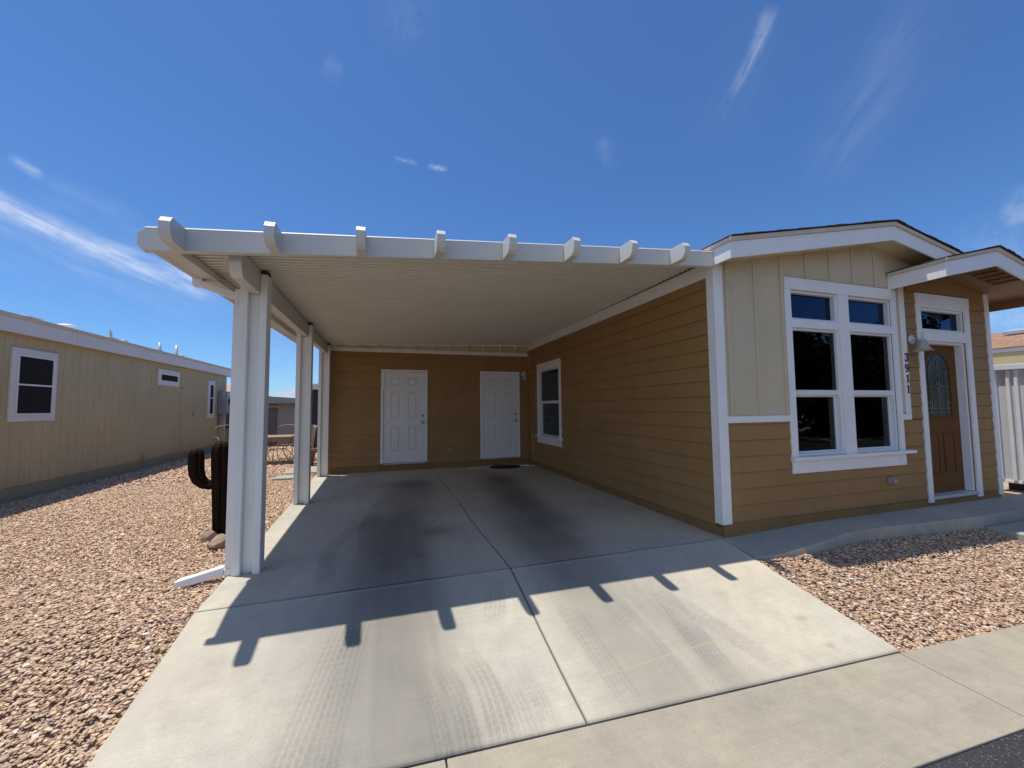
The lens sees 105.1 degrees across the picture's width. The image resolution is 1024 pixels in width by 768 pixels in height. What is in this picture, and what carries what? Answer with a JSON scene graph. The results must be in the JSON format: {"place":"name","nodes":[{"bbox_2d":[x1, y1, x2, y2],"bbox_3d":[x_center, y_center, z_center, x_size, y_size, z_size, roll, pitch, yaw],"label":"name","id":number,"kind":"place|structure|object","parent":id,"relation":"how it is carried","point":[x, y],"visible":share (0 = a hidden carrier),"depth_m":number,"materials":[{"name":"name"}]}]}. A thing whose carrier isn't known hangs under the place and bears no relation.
{"place":"outdoors","nodes":[
{"label":"outdoors","id":0,"kind":"place"},
{"bbox_2d":[0,558,225,767],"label":"gravel","id":1,"kind":"structure","parent":0,"point":[11,627],"depth_m":2.49,"materials":[{"name":"beige gravel"}]},
{"bbox_2d":[0,310,230,504],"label":"house","id":2,"kind":"structure","parent":0,"point":[79,407],"depth_m":7.97,"materials":[{"name":"beige wood"}]},
{"bbox_2d":[6,346,57,421],"bbox_3d":[-8.179,0.028,6.716,0.033,1.214,0.920,1,-4,-18],"label":"window","id":3,"kind":"structure","parent":2,"relation":"in","point":[32,385],"depth_m":6.66,"materials":[{"name":"white plastic"}]},
{"bbox_2d":[157,369,179,386],"bbox_3d":[-9.493,-0.158,10.859,0.033,0.430,1.105,1,-4,-18],"label":"window","id":4,"kind":"structure","parent":2,"relation":"in","point":[164,377],"depth_m":10.80,"materials":[{"name":"white plastic"}]},
{"bbox_2d":[179,377,195,449],"bbox_3d":[-9.848,0.889,11.908,0.010,2.120,0.900,1,-4,-18],"label":"access door","id":5,"kind":"structure","parent":2,"relation":"in","point":[187,403],"depth_m":11.89,"materials":[{"name":"beige"}]},
{"bbox_2d":[207,380,214,417],"bbox_3d":[-10.325,0.528,13.461,0.033,1.275,0.520,1,-4,-18],"label":"window","id":6,"kind":"structure","parent":2,"relation":"in","point":[211,384],"depth_m":13.42,"materials":[{"name":"white plastic"}]},
{"bbox_2d":[217,391,229,440],"bbox_3d":[-10.460,1.337,14.324,0.288,2.135,0.700,1,-4,-18],"label":"meter box","id":7,"kind":"object","parent":2,"relation":"attached to","point":[223,402],"visible":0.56,"depth_m":14.05,"materials":[{"name":"grey metal"}]},
{"bbox_2d":[0,475,315,582],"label":"gravel","id":8,"kind":"structure","parent":0,"point":[153,498],"depth_m":4.92,"materials":[{"name":"beige gravel"}]},
{"bbox_2d":[187,441,228,533],"bbox_3d":[-3.467,1.202,4.499,0.425,1.084,0.203,1,-4,-18],"label":"cactus sculpture","id":9,"kind":"object","parent":8,"relation":"on","point":[216,484],"visible":0.88,"depth_m":4.46,"materials":[{"name":"metal"}]},
{"bbox_2d":[201,529,217,543],"bbox_3d":[-3.350,1.691,4.342,0.152,0.161,0.152,1,-4,-18],"label":"rock","id":10,"kind":"object","parent":8,"relation":"on","point":[208,535],"visible":0.81,"depth_m":4.30,"materials":[{"name":"beige stone"}]},
{"bbox_2d":[207,534,225,548],"bbox_3d":[-3.078,1.672,4.168,0.258,0.148,0.202,1,-4,-18],"label":"rock","id":11,"kind":"object","parent":8,"relation":"on","point":[217,541],"visible":0.61,"depth_m":4.11,"materials":[{"name":"beige stone"}]},
{"bbox_2d":[272,475,292,480],"bbox_3d":[-4.746,1.968,8.249,0.420,0.045,0.440,1,-4,-18],"label":"paver","id":12,"kind":"object","parent":8,"relation":"on","point":[283,477],"visible":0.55,"depth_m":8.12,"materials":[{"name":"concrete"}]},
{"bbox_2d":[87,463,900,767],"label":"driveway","id":13,"kind":"structure","parent":0,"point":[400,618],"depth_m":2.69,"materials":[{"name":"concrete"}]},
{"bbox_2d":[489,465,520,468],"bbox_3d":[-0.162,1.948,9.245,0.750,0.014,0.540,1,-4,-18],"label":"doormat","id":14,"kind":"object","parent":13,"relation":"on","point":[504,466],"visible":1,"depth_m":9.21,"materials":[{"name":"black rubber"}]},
{"bbox_2d":[0,445,1023,767],"bbox_3d":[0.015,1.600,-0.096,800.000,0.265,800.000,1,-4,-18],"label":"ground","id":15,"kind":"structure","parent":0,"point":[96,721],"depth_m":3.01,"materials":[{"name":"beige gravel"}]},
{"bbox_2d":[61,446,316,489],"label":"gravel","id":16,"kind":"structure","parent":15,"relation":"on","point":[165,473],"depth_m":9.03,"materials":[{"name":"beige gravel"}]},
{"bbox_2d":[215,425,228,442],"bbox_3d":[-8.358,1.712,11.545,0.650,1.009,0.589,-4,-5,44],"label":"patio chair","id":17,"kind":"object","parent":16,"relation":"on","point":[216,441],"visible":0.19,"depth_m":11.64,"materials":[{"name":"gold metal"}]},
{"bbox_2d":[267,434,293,463],"bbox_3d":[-6.407,1.783,10.676,0.880,0.746,0.900,1,-4,-18],"label":"patio table","id":18,"kind":"object","parent":16,"relation":"on","point":[280,437],"visible":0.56,"depth_m":10.42,"materials":[{"name":"gold metal"}]},
{"bbox_2d":[272,424,294,459],"bbox_3d":[-6.598,1.691,11.477,0.589,1.009,0.651,1,-4,-20],"label":"patio chair","id":19,"kind":"object","parent":16,"relation":"on","point":[283,432],"visible":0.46,"depth_m":11.67,"materials":[{"name":"gold metal"}]},
{"bbox_2d":[282,466,316,474],"bbox_3d":[-4.848,2.038,9.263,0.800,0.048,1.000,1,-4,-18],"label":"paver","id":20,"kind":"object","parent":16,"relation":"on","point":[313,470],"visible":0.35,"depth_m":8.95,"materials":[{"name":"concrete"}]},
{"bbox_2d":[289,425,316,461],"bbox_3d":[-5.918,1.662,11.106,0.651,1.009,0.589,2,-4,-36],"label":"patio chair","id":21,"kind":"object","parent":16,"relation":"on","point":[311,441],"visible":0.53,"depth_m":11.12,"materials":[{"name":"gold metal"}]},
{"bbox_2d":[311,450,315,465],"bbox_3d":[-5.235,1.898,9.990,0.440,0.400,0.440,1,-4,-18],"label":"planter","id":22,"kind":"object","parent":16,"relation":"on","point":[313,452],"visible":0.26,"depth_m":9.96,"materials":[{"name":"ceramic"}]},
{"bbox_2d":[227,385,280,402],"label":"house","id":23,"kind":"structure","parent":15,"relation":"on","point":[228,388],"depth_m":19.77,"materials":[{"name":"beige"}]},
{"bbox_2d":[225,396,294,445],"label":"house","id":24,"kind":"structure","parent":15,"relation":"on","point":[282,413],"depth_m":16.22,"materials":[{"name":"grey"}]},
{"bbox_2d":[269,389,294,397],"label":"house","id":25,"kind":"structure","parent":15,"relation":"on","point":[289,393],"depth_m":23.30,"materials":[{"name":"grey"}]},
{"bbox_2d":[311,384,383,447],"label":"house","id":26,"kind":"structure","parent":15,"relation":"on","point":[315,405],"depth_m":13.18,"materials":[{"name":"stone"}]},
{"bbox_2d":[137,216,713,588],"bbox_3d":[-1.117,0.258,6.159,5.170,3.148,6.256,1,-4,-18],"label":"carport","id":27,"kind":"object","parent":15,"relation":"on","point":[305,292],"visible":1,"depth_m":3.95,"materials":[{"name":"metal"}]},
{"bbox_2d":[329,219,1023,537],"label":"house","id":28,"kind":"structure","parent":15,"relation":"on","point":[750,383],"depth_m":5.16,"materials":[{"name":"beige wood"}]},
{"bbox_2d":[380,369,427,464],"bbox_3d":[-2.463,0.745,8.984,1.035,2.150,0.109,1,-4,-18],"label":"door","id":29,"kind":"structure","parent":28,"relation":"in","point":[403,432],"depth_m":9.00,"materials":[{"name":"white metal"}]},
{"bbox_2d":[480,371,519,459],"bbox_3d":[-0.285,0.766,9.675,1.010,2.150,0.109,1,-4,-18],"label":"door","id":30,"kind":"structure","parent":28,"relation":"in","point":[499,391],"depth_m":9.69,"materials":[{"name":"white metal"}]},
{"bbox_2d":[521,371,527,379],"bbox_3d":[0.321,-0.213,9.819,0.202,0.235,0.210,1,-4,-18],"label":"wall lamp","id":31,"kind":"object","parent":28,"relation":"attached to","point":[523,375],"visible":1,"depth_m":9.79,"materials":[{"name":"metal"}]},
{"bbox_2d":[535,358,562,446],"bbox_3d":[1.136,0.419,8.792,0.796,1.830,1.430,1,-4,-18],"label":"window","id":32,"kind":"structure","parent":28,"relation":"in","point":[549,421],"depth_m":8.72,"materials":[{"name":"white plastic"}]},
{"bbox_2d":[783,276,916,473],"bbox_3d":[4.117,-0.088,5.214,2.150,2.300,0.796,1,-4,-18],"label":"window","id":33,"kind":"structure","parent":28,"relation":"in","point":[840,361],"depth_m":4.86,"materials":[{"name":"white plastic"}]},
{"bbox_2d":[887,477,898,483],"bbox_3d":[4.816,1.222,4.955,0.120,0.070,0.072,1,-4,-18],"label":"outlet box","id":34,"kind":"object","parent":28,"relation":"attached to","point":[891,480],"visible":1,"depth_m":4.94,"materials":[{"name":"grey plastic"}]},
{"bbox_2d":[904,353,909,392],"bbox_3d":[5.238,-0.146,5.196,0.072,0.533,0.009,1,-4,-18],"label":"house number","id":35,"kind":"object","parent":28,"relation":"attached to","point":[907,365],"visible":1,"depth_m":5.19,"materials":[{"name":"black metal"}]},
{"bbox_2d":[908,332,934,351],"bbox_3d":[5.413,-0.564,5.176,0.213,0.248,0.221,1,-4,-18],"label":"wall lamp","id":36,"kind":"object","parent":28,"relation":"attached to","point":[922,344],"visible":1,"depth_m":5.17,"materials":[{"name":"metal"}]},
{"bbox_2d":[913,292,983,502],"bbox_3d":[6.002,0.184,5.710,1.200,2.830,0.560,1,-4,-18],"label":"front door","id":37,"kind":"structure","parent":28,"relation":"in","point":[942,371],"depth_m":5.57,"materials":[{"name":"wood"}]},
{"bbox_2d":[758,528,1023,652],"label":"gravel","id":38,"kind":"structure","parent":15,"relation":"on","point":[941,628],"depth_m":3.53,"materials":[{"name":"beige gravel"}]},
{"bbox_2d":[986,521,1023,544],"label":"walkway","id":39,"kind":"structure","parent":15,"relation":"on","point":[1014,530],"depth_m":4.60,"materials":[{"name":"concrete"}]},
{"bbox_2d":[991,328,1023,364],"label":"house","id":40,"kind":"structure","parent":15,"relation":"on","point":[1007,346],"depth_m":8.82,"materials":[{"name":"beige"}]},
{"bbox_2d":[993,363,1023,490],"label":"fence","id":41,"kind":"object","parent":15,"relation":"on","point":[1009,383],"depth_m":6.47,"materials":[{"name":"white metal"}]},
{"bbox_2d":[0,0,1023,393],"label":"sky","id":42,"kind":"structure","parent":0,"point":[662,124],"materials":[{"name":"blue"}]},
{"bbox_2d":[411,624,1023,767],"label":"sidewalk","id":43,"kind":"structure","parent":0,"point":[923,707],"depth_m":2.08,"materials":[{"name":"concrete"}]},
{"bbox_2d":[723,493,1023,563],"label":"walkway","id":44,"kind":"structure","parent":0,"point":[813,538],"depth_m":4.45,"materials":[{"name":"concrete"}]},
{"bbox_2d":[924,731,1023,767],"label":"road","id":45,"kind":"structure","parent":0,"point":[1007,752],"depth_m":1.90,"materials":[{"name":"grey asphalt"}]}
]}

